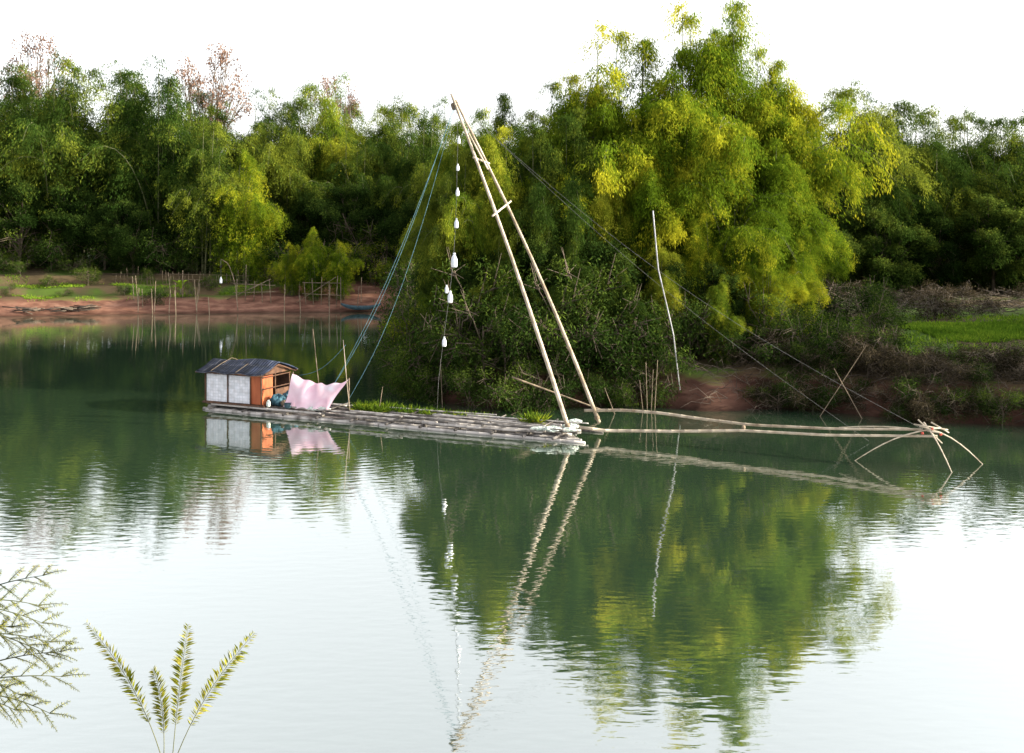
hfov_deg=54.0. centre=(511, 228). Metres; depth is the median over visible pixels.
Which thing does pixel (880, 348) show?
bush
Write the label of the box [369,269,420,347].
bush
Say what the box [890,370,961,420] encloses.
bush
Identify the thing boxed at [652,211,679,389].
leaning pole
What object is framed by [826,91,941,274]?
bamboo clump
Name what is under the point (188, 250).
bush
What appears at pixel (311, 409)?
net bundle
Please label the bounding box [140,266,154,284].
bush
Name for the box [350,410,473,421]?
loose pole
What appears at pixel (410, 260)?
rope
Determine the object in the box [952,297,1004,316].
dry bush
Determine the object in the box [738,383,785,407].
bush
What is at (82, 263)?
bush
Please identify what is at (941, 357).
bush
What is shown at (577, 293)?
bush
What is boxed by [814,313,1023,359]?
rough grass
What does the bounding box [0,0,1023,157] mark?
sky
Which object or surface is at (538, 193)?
bamboo clump
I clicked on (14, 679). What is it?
feathery shrub
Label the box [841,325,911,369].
bush
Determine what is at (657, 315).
bush
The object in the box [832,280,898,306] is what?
dry bush
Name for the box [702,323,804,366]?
bush
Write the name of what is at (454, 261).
plastic bottle
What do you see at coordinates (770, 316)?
bush
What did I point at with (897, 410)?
bush
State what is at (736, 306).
tree
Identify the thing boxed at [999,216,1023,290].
tree
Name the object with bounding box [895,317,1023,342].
meadow grass
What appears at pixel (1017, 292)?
dry bush
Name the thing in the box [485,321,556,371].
bush
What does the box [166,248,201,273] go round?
bush
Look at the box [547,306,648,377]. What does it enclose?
bush
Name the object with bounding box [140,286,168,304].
bush
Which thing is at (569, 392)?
bush
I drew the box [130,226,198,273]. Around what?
bush
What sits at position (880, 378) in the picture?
dry twigs
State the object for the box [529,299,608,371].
bush
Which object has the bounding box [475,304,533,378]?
bush
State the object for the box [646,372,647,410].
stake
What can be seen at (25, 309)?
bamboo pile
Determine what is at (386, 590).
water
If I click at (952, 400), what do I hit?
bush
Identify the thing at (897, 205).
bamboo clump
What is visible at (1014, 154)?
bamboo clump
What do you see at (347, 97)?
reddish tree
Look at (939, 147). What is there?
bamboo clump
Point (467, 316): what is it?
bush
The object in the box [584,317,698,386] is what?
bush
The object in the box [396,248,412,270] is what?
bush
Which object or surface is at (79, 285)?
bank grass
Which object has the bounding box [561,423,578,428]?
net bundle
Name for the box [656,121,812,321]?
bamboo clump
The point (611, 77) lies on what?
bamboo clump
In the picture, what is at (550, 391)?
leaning pole
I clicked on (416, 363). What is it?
bush
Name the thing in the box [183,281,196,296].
bush
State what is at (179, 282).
banana plant
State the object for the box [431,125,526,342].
bamboo clump
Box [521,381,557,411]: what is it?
bush
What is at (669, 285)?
bamboo clump
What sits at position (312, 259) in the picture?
bamboo clump
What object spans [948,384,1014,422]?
bush
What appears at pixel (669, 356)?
bush
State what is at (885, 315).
bush
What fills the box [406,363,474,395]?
bush
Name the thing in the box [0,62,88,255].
bamboo clump
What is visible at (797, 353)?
bush
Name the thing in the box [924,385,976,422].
bush
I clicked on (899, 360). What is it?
bush
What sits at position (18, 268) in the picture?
bush
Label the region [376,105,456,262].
bamboo clump
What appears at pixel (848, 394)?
stake
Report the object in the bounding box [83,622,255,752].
fern plant
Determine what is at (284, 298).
stake
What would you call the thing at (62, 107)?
bamboo clump
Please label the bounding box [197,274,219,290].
bush
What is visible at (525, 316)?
bush
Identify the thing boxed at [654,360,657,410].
stake
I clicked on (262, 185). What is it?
tree
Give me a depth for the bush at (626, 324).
40.93 m
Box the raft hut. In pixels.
[195,358,297,407]
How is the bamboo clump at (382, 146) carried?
on the ground at (108, 299)
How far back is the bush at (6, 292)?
85.94 m
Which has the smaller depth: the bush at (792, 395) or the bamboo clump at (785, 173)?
the bush at (792, 395)
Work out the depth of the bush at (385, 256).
93.26 m
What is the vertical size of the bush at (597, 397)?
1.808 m
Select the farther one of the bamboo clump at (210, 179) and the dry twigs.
the bamboo clump at (210, 179)
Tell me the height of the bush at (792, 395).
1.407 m
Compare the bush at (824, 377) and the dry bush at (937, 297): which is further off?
the dry bush at (937, 297)
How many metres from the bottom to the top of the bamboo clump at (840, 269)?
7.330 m
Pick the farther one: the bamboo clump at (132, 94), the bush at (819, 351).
the bamboo clump at (132, 94)
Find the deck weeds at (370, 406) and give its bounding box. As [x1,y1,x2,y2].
[347,398,399,412]
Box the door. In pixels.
[251,376,260,404]
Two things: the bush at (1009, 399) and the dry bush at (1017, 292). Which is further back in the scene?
the dry bush at (1017, 292)
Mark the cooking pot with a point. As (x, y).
(287, 406)
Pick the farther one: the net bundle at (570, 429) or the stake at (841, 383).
the stake at (841, 383)
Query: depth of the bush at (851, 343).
39.78 m
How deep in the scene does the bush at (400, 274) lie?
76.62 m
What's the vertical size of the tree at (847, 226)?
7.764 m
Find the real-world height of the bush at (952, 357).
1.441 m
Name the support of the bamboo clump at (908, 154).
on the ground at (108, 299)
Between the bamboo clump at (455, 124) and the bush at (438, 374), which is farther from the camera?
the bamboo clump at (455, 124)
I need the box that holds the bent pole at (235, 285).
[221,259,237,309]
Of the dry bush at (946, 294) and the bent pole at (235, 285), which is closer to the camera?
the dry bush at (946, 294)
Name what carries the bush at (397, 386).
on the ground at (108, 299)
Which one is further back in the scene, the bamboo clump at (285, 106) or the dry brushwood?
the bamboo clump at (285, 106)
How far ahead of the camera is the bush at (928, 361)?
38.46 m
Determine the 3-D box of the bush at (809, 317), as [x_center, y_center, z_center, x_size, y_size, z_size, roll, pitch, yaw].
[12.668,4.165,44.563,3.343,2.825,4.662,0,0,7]
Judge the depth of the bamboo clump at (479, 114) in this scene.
47.36 m
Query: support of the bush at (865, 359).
on the ground at (108, 299)
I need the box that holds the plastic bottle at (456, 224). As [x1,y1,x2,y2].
[454,218,458,227]
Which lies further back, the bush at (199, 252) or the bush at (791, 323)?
the bush at (199, 252)
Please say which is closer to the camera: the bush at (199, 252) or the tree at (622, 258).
the tree at (622, 258)
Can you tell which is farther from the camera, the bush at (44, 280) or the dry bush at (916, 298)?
the bush at (44, 280)
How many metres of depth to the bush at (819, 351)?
40.73 m
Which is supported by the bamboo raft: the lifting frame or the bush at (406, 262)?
the lifting frame
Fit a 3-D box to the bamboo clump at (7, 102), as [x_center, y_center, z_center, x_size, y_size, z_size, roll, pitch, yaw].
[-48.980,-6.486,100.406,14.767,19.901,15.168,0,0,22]
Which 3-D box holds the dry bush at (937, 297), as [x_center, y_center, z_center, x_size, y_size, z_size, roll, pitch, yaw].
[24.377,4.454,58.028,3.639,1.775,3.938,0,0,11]
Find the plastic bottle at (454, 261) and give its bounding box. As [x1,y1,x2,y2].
[451,253,456,266]
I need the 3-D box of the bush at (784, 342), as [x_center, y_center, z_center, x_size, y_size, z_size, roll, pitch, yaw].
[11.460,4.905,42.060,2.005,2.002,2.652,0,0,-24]
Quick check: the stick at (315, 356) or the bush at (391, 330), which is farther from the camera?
the bush at (391, 330)
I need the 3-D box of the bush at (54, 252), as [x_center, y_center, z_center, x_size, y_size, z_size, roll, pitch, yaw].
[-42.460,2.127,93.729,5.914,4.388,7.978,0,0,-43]
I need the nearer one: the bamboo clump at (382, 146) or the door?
the door
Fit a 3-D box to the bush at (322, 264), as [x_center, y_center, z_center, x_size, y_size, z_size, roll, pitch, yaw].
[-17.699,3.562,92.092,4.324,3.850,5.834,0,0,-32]
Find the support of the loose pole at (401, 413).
on the bamboo raft
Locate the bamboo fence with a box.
[115,268,248,284]
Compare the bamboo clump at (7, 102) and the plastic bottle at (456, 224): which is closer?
the plastic bottle at (456, 224)
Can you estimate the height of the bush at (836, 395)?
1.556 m
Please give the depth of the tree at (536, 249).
43.09 m
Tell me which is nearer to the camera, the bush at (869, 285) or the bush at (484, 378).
the bush at (484, 378)
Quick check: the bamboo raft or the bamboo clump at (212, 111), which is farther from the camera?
the bamboo clump at (212, 111)
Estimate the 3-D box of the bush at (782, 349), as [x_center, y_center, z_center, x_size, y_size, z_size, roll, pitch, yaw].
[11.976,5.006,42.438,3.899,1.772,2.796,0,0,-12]
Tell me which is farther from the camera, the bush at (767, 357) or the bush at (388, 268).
the bush at (388, 268)
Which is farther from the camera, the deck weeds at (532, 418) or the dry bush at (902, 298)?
the dry bush at (902, 298)
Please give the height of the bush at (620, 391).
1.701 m
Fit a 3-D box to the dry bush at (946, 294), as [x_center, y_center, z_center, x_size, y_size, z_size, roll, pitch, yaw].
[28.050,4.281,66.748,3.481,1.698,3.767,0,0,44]
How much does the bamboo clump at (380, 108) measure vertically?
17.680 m
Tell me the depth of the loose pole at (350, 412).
37.26 m
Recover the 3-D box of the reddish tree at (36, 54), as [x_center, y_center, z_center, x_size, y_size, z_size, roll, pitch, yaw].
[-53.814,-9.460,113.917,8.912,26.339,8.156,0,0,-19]
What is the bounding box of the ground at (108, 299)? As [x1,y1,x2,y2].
[0,249,1023,425]
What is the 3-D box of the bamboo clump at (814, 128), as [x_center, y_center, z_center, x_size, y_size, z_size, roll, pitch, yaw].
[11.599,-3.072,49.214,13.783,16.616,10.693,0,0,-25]
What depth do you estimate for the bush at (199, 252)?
93.12 m
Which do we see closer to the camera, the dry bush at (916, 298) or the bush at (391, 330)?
the bush at (391, 330)
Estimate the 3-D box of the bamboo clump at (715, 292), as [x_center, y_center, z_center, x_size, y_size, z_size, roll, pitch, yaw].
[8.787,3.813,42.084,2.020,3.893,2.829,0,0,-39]
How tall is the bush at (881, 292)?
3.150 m
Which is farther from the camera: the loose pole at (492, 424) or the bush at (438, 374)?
the bush at (438, 374)
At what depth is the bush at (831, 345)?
40.43 m
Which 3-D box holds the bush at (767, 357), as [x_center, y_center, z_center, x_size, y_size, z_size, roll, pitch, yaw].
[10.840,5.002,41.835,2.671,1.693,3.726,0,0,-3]
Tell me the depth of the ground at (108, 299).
80.56 m
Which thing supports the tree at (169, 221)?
on the ground at (108, 299)
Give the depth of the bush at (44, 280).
88.69 m
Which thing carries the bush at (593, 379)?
on the ground at (108, 299)
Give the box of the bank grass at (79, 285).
[0,274,241,301]
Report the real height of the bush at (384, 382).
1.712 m
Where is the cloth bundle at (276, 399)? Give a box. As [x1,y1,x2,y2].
[270,394,285,405]
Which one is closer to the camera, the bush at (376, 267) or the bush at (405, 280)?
the bush at (405, 280)
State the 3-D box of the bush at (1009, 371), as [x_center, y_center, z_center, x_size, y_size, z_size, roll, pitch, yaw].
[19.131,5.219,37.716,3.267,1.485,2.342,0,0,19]
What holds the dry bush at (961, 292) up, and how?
on the ground at (108, 299)
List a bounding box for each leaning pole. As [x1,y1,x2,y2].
[512,376,599,408]
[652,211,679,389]
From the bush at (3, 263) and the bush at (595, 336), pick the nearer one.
the bush at (595, 336)
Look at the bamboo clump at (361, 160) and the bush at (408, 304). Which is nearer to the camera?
the bush at (408, 304)
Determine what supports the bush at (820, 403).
on the ground at (108, 299)
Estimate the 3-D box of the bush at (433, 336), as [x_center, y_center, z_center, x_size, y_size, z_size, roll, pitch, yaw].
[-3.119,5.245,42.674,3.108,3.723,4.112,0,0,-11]
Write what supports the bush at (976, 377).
on the ground at (108, 299)
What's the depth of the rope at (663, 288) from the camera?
35.29 m
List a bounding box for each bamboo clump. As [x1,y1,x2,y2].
[0,47,156,266]
[0,58,181,264]
[0,61,87,262]
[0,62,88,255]
[64,51,273,270]
[95,71,172,134]
[147,114,271,273]
[160,100,280,196]
[176,83,225,151]
[205,149,290,284]
[233,86,326,264]
[240,86,325,177]
[266,241,307,295]
[281,70,392,198]
[291,130,400,260]
[292,227,334,300]
[316,240,364,299]
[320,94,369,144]
[335,91,429,262]
[364,100,431,159]
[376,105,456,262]
[394,94,456,160]
[395,138,526,334]
[403,125,470,282]
[410,249,464,332]
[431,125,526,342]
[432,108,523,259]
[434,106,492,192]
[439,112,571,331]
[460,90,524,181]
[463,233,543,353]
[465,104,615,272]
[468,121,530,187]
[491,121,525,151]
[506,109,552,175]
[509,26,763,256]
[510,77,580,170]
[516,68,673,237]
[531,223,618,337]
[545,20,641,210]
[555,165,682,346]
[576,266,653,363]
[588,68,767,339]
[600,0,735,139]
[610,108,691,311]
[617,9,812,245]
[638,236,691,356]
[647,210,739,351]
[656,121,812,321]
[657,0,900,318]
[660,25,837,211]
[700,274,752,365]
[723,46,863,263]
[723,137,857,332]
[731,239,811,348]
[774,223,829,343]
[807,231,856,316]
[813,77,947,291]
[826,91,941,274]
[842,163,946,292]
[856,99,942,277]
[885,130,1012,292]
[901,104,1023,288]
[904,106,1023,292]
[932,112,1005,157]
[967,109,1023,290]
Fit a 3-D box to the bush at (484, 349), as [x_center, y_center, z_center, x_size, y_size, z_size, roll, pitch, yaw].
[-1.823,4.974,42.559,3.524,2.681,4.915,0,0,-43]
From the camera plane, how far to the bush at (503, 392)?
39.26 m
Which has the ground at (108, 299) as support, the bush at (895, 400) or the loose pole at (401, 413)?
the bush at (895, 400)
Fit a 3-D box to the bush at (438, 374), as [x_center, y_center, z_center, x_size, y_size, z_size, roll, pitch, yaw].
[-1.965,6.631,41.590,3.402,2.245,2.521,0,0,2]
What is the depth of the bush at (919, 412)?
37.04 m
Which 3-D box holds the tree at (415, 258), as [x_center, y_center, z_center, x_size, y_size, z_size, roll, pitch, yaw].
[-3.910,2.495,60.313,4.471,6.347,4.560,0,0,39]
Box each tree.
[0,27,78,117]
[0,173,62,265]
[33,185,93,269]
[61,179,155,269]
[100,198,168,274]
[155,181,229,267]
[171,41,254,141]
[216,186,286,261]
[232,141,278,249]
[272,189,333,256]
[286,154,343,224]
[303,74,363,140]
[304,182,381,252]
[348,178,419,265]
[375,197,417,257]
[409,256,430,286]
[411,249,428,263]
[411,267,445,329]
[452,248,504,343]
[515,227,580,348]
[521,198,645,308]
[589,237,644,346]
[636,256,702,349]
[683,258,752,344]
[808,199,875,289]
[840,192,943,290]
[906,204,977,290]
[947,191,1023,295]
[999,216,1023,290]
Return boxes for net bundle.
[306,406,330,410]
[530,426,544,430]
[544,425,561,432]
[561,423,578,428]
[563,427,575,431]
[568,418,581,423]
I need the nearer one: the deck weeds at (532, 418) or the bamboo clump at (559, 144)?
the deck weeds at (532, 418)
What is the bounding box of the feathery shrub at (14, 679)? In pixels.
[0,564,87,730]
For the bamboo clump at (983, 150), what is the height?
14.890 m
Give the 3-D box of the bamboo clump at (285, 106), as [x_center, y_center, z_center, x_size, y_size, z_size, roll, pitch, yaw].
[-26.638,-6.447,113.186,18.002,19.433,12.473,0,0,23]
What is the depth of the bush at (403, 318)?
45.58 m
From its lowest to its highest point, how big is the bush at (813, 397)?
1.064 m
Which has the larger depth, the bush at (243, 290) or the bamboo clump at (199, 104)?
the bamboo clump at (199, 104)
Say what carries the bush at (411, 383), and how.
on the ground at (108, 299)
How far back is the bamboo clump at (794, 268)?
44.33 m
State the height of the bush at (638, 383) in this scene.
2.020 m
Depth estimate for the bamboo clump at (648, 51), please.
48.02 m
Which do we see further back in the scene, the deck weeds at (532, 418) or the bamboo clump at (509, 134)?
the bamboo clump at (509, 134)
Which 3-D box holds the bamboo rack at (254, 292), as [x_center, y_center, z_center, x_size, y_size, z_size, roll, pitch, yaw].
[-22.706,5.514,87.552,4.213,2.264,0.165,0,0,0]
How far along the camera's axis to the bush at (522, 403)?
39.60 m
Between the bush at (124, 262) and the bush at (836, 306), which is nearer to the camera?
the bush at (836, 306)
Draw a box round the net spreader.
[839,419,981,471]
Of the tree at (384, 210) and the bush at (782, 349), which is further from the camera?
the tree at (384, 210)
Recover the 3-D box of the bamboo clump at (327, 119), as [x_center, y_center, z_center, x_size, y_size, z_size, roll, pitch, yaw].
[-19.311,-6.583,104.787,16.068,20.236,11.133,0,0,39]
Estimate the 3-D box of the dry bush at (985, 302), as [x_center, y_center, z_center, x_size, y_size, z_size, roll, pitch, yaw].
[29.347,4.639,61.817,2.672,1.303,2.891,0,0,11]
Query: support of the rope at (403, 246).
hanging from the lifting frame
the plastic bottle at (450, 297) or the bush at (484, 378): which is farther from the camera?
the bush at (484, 378)
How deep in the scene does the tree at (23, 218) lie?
92.99 m
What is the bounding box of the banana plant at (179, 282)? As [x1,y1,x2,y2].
[173,280,188,294]
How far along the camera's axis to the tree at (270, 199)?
96.98 m
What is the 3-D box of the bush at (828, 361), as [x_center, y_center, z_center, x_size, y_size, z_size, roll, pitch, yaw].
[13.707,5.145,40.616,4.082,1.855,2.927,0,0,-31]
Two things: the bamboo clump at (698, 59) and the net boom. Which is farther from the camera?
the bamboo clump at (698, 59)
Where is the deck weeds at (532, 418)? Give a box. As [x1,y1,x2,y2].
[515,407,554,425]
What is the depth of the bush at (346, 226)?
94.45 m
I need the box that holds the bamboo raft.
[203,403,602,443]
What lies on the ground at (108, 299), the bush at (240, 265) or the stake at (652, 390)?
the bush at (240, 265)
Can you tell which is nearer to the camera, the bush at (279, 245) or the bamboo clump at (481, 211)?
the bamboo clump at (481, 211)
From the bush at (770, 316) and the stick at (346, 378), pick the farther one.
the bush at (770, 316)
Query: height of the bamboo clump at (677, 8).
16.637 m
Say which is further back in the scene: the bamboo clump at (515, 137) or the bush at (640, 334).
the bamboo clump at (515, 137)
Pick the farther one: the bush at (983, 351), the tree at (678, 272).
the tree at (678, 272)
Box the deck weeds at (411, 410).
[385,402,443,414]
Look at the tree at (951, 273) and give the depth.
74.97 m
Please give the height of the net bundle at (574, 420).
0.220 m
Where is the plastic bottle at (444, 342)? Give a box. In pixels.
[442,337,445,346]
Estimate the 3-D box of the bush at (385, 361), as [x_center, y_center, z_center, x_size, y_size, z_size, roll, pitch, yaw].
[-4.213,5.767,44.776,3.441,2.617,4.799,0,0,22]
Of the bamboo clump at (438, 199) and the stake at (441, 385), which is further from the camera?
the bamboo clump at (438, 199)
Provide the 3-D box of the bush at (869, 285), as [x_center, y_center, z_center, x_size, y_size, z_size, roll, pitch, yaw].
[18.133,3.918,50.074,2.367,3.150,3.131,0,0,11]
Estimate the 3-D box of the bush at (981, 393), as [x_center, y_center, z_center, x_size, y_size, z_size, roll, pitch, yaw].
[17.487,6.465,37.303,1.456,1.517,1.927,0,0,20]
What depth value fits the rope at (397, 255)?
38.17 m
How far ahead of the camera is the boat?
86.21 m
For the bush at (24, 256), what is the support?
on the ground at (108, 299)
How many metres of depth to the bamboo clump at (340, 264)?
88.45 m
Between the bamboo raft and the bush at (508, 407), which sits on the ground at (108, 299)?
the bush at (508, 407)
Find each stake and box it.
[284,284,284,313]
[440,359,442,406]
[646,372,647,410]
[651,375,652,409]
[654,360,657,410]
[820,346,865,415]
[834,369,861,418]
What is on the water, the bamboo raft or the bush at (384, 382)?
the bamboo raft
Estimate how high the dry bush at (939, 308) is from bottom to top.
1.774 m
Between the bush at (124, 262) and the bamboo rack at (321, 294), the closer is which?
the bamboo rack at (321, 294)
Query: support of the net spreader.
hanging from the rope at (692, 294)
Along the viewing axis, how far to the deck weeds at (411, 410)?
37.81 m
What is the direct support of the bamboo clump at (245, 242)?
on the ground at (108, 299)
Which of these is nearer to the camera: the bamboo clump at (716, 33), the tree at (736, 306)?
the tree at (736, 306)
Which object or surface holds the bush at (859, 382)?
on the ground at (108, 299)
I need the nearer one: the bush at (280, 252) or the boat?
the boat
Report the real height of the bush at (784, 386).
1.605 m
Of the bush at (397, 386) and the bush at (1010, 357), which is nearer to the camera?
the bush at (1010, 357)
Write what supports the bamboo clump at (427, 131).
on the ground at (108, 299)
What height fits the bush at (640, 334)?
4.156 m
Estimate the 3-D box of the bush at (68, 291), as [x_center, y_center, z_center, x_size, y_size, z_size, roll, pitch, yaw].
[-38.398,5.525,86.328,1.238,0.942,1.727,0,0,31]
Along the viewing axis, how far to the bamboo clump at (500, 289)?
42.76 m
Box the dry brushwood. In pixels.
[817,281,1023,316]
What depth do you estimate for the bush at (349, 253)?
91.79 m
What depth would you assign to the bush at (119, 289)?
87.14 m
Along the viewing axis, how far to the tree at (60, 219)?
93.39 m
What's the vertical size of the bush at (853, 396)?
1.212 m
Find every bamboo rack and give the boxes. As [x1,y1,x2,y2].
[227,279,275,302]
[298,276,339,306]
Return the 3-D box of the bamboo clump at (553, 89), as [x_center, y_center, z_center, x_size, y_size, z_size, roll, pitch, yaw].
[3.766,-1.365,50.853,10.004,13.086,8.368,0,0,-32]
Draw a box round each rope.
[335,110,453,381]
[336,110,452,380]
[344,108,454,406]
[456,103,928,432]
[468,112,866,439]
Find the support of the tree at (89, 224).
on the ground at (108, 299)
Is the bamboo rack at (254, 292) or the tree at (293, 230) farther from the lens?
the tree at (293, 230)
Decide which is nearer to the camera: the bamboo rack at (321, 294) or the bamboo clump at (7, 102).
the bamboo rack at (321, 294)
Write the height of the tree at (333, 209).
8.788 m
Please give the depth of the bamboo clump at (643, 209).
44.87 m
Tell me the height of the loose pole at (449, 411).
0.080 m
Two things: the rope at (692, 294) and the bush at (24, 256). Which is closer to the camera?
the rope at (692, 294)
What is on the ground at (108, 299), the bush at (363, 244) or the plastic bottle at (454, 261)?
the bush at (363, 244)
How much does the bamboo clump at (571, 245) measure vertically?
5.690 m
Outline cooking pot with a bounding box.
[284,402,291,408]
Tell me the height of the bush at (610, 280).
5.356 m
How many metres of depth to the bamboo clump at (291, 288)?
88.76 m
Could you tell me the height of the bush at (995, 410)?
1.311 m
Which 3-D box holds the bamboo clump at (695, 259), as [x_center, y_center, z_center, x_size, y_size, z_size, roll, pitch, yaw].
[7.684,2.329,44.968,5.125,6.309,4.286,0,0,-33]
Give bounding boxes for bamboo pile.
[2,306,44,313]
[41,306,80,311]
[69,304,98,310]
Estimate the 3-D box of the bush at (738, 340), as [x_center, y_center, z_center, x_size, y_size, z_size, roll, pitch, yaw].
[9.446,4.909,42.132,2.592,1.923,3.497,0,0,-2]
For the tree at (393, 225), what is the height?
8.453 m
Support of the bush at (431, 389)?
on the ground at (108, 299)
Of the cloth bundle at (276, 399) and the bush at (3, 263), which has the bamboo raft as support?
the cloth bundle at (276, 399)
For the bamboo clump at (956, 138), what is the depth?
95.93 m
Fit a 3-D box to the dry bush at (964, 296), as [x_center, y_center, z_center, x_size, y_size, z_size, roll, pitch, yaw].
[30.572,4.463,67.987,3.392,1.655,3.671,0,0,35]
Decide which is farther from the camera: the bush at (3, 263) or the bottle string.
the bush at (3, 263)
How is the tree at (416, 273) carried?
on the ground at (108, 299)
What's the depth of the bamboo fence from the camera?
90.98 m
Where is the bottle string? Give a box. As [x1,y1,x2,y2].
[437,106,457,406]
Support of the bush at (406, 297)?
on the ground at (108, 299)
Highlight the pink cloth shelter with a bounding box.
[283,372,349,409]
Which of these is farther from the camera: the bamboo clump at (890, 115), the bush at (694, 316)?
the bamboo clump at (890, 115)
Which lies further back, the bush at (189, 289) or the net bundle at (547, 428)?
the bush at (189, 289)
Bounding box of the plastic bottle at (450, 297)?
[448,291,452,302]
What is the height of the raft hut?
1.728 m
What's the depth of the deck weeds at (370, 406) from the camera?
38.12 m
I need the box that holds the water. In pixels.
[0,312,1023,752]
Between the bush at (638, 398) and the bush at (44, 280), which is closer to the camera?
the bush at (638, 398)
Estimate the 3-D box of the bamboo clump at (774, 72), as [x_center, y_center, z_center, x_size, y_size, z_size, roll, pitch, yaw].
[14.108,-2.024,49.416,7.588,14.605,9.071,0,0,39]
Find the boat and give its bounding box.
[341,303,380,309]
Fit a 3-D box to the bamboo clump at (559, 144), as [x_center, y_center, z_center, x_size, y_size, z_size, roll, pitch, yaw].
[5.079,-1.334,48.550,11.309,13.150,9.460,0,0,-44]
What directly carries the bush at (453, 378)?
on the ground at (108, 299)
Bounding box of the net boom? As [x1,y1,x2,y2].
[579,409,937,437]
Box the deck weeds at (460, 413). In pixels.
[434,408,493,417]
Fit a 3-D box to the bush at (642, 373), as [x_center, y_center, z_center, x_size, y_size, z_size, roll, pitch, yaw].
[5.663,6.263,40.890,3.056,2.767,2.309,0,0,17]
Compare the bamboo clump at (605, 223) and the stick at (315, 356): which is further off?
the bamboo clump at (605, 223)
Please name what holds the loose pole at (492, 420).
on the bamboo raft
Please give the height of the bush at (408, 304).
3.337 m
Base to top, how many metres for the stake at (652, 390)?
1.902 m
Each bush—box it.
[0,224,39,256]
[0,226,51,269]
[0,252,18,273]
[1,282,16,296]
[7,259,29,276]
[23,229,85,271]
[36,274,58,286]
[48,220,115,269]
[54,254,96,274]
[54,287,74,296]
[70,267,101,285]
[82,225,165,270]
[114,255,155,274]
[116,284,131,295]
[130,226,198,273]
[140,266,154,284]
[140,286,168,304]
[161,234,219,270]
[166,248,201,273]
[178,222,238,272]
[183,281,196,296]
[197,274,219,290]
[213,228,302,273]
[218,255,252,282]
[236,280,267,295]
[251,251,306,285]
[256,235,309,273]
[296,248,334,281]
[297,222,347,257]
[317,214,387,273]
[327,239,361,282]
[342,221,383,281]
[349,240,396,285]
[358,224,410,283]
[362,301,432,372]
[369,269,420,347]
[371,331,432,383]
[372,252,406,286]
[374,307,433,356]
[374,367,407,392]
[375,260,415,317]
[378,295,428,353]
[382,256,418,301]
[385,361,431,399]
[388,284,419,317]
[388,326,468,398]
[395,368,438,401]
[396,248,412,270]
[405,279,503,377]
[405,308,478,389]
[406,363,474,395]
[412,247,536,364]
[413,369,457,406]
[416,316,501,371]
[423,289,535,388]
[428,364,494,403]
[442,361,494,407]
[443,363,515,399]
[462,278,576,367]
[470,370,539,415]
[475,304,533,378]
[479,380,520,409]
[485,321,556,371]
[492,287,608,384]
[504,352,579,412]
[507,380,549,411]
[511,263,613,370]
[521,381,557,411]
[523,247,649,367]
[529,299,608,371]
[535,363,590,408]
[544,372,595,406]
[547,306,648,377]
[565,284,669,378]
[567,368,612,408]
[574,293,675,371]
[576,376,623,406]
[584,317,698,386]
[587,369,661,407]
[592,373,640,408]
[603,379,669,408]
[615,351,686,408]
[619,326,698,381]
[629,291,692,365]
[661,288,727,361]
[673,307,761,363]
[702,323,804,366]
[710,323,768,363]
[734,285,804,358]
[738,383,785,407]
[739,375,777,407]
[740,378,818,410]
[742,328,798,369]
[753,313,837,367]
[755,324,806,365]
[759,330,830,367]
[764,366,817,406]
[776,297,832,339]
[777,383,828,408]
[783,335,818,374]
[789,386,836,411]
[792,347,853,372]
[796,366,849,409]
[802,335,896,375]
[806,309,860,349]
[807,319,879,373]
[812,278,894,329]
[813,381,863,409]
[814,274,865,295]
[830,325,910,378]
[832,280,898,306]
[835,376,878,404]
[836,384,892,414]
[841,292,903,346]
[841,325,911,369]
[842,342,896,375]
[853,300,909,343]
[855,279,913,333]
[855,326,909,369]
[857,277,900,323]
[863,383,919,415]
[875,347,963,383]
[879,401,916,422]
[883,284,932,304]
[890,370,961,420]
[894,344,951,370]
[902,290,927,303]
[902,295,966,321]
[902,347,987,386]
[902,386,955,426]
[905,291,972,317]
[906,278,979,301]
[908,337,978,368]
[911,282,959,302]
[916,387,981,419]
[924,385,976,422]
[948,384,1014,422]
[949,281,988,302]
[950,339,1023,378]
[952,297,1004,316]
[952,359,1000,388]
[963,293,1009,310]
[968,380,1002,414]
[971,391,1014,426]
[972,347,1023,374]
[973,385,1023,424]
[974,356,1023,382]
[990,338,1023,361]
[1003,283,1023,299]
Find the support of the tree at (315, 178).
on the ground at (108, 299)
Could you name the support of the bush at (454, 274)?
on the ground at (108, 299)
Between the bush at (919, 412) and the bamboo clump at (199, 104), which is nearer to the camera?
the bush at (919, 412)
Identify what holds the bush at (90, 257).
on the ground at (108, 299)
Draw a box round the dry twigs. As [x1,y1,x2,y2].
[672,346,1023,424]
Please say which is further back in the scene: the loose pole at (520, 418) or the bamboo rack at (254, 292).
the bamboo rack at (254, 292)
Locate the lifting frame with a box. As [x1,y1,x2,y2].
[450,93,600,426]
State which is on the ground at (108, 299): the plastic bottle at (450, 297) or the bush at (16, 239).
the bush at (16, 239)
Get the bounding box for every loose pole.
[292,406,402,416]
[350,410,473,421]
[389,407,496,414]
[390,412,516,421]
[432,414,545,425]
[438,418,566,430]
[467,414,587,423]
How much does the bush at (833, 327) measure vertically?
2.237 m
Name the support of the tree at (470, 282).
on the ground at (108, 299)
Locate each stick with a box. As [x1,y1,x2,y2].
[313,332,318,382]
[343,340,349,411]
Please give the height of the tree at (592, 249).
6.974 m
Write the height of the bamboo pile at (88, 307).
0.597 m
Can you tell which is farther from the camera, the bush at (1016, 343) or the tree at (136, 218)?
the tree at (136, 218)
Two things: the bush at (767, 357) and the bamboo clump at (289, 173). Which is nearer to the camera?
the bush at (767, 357)

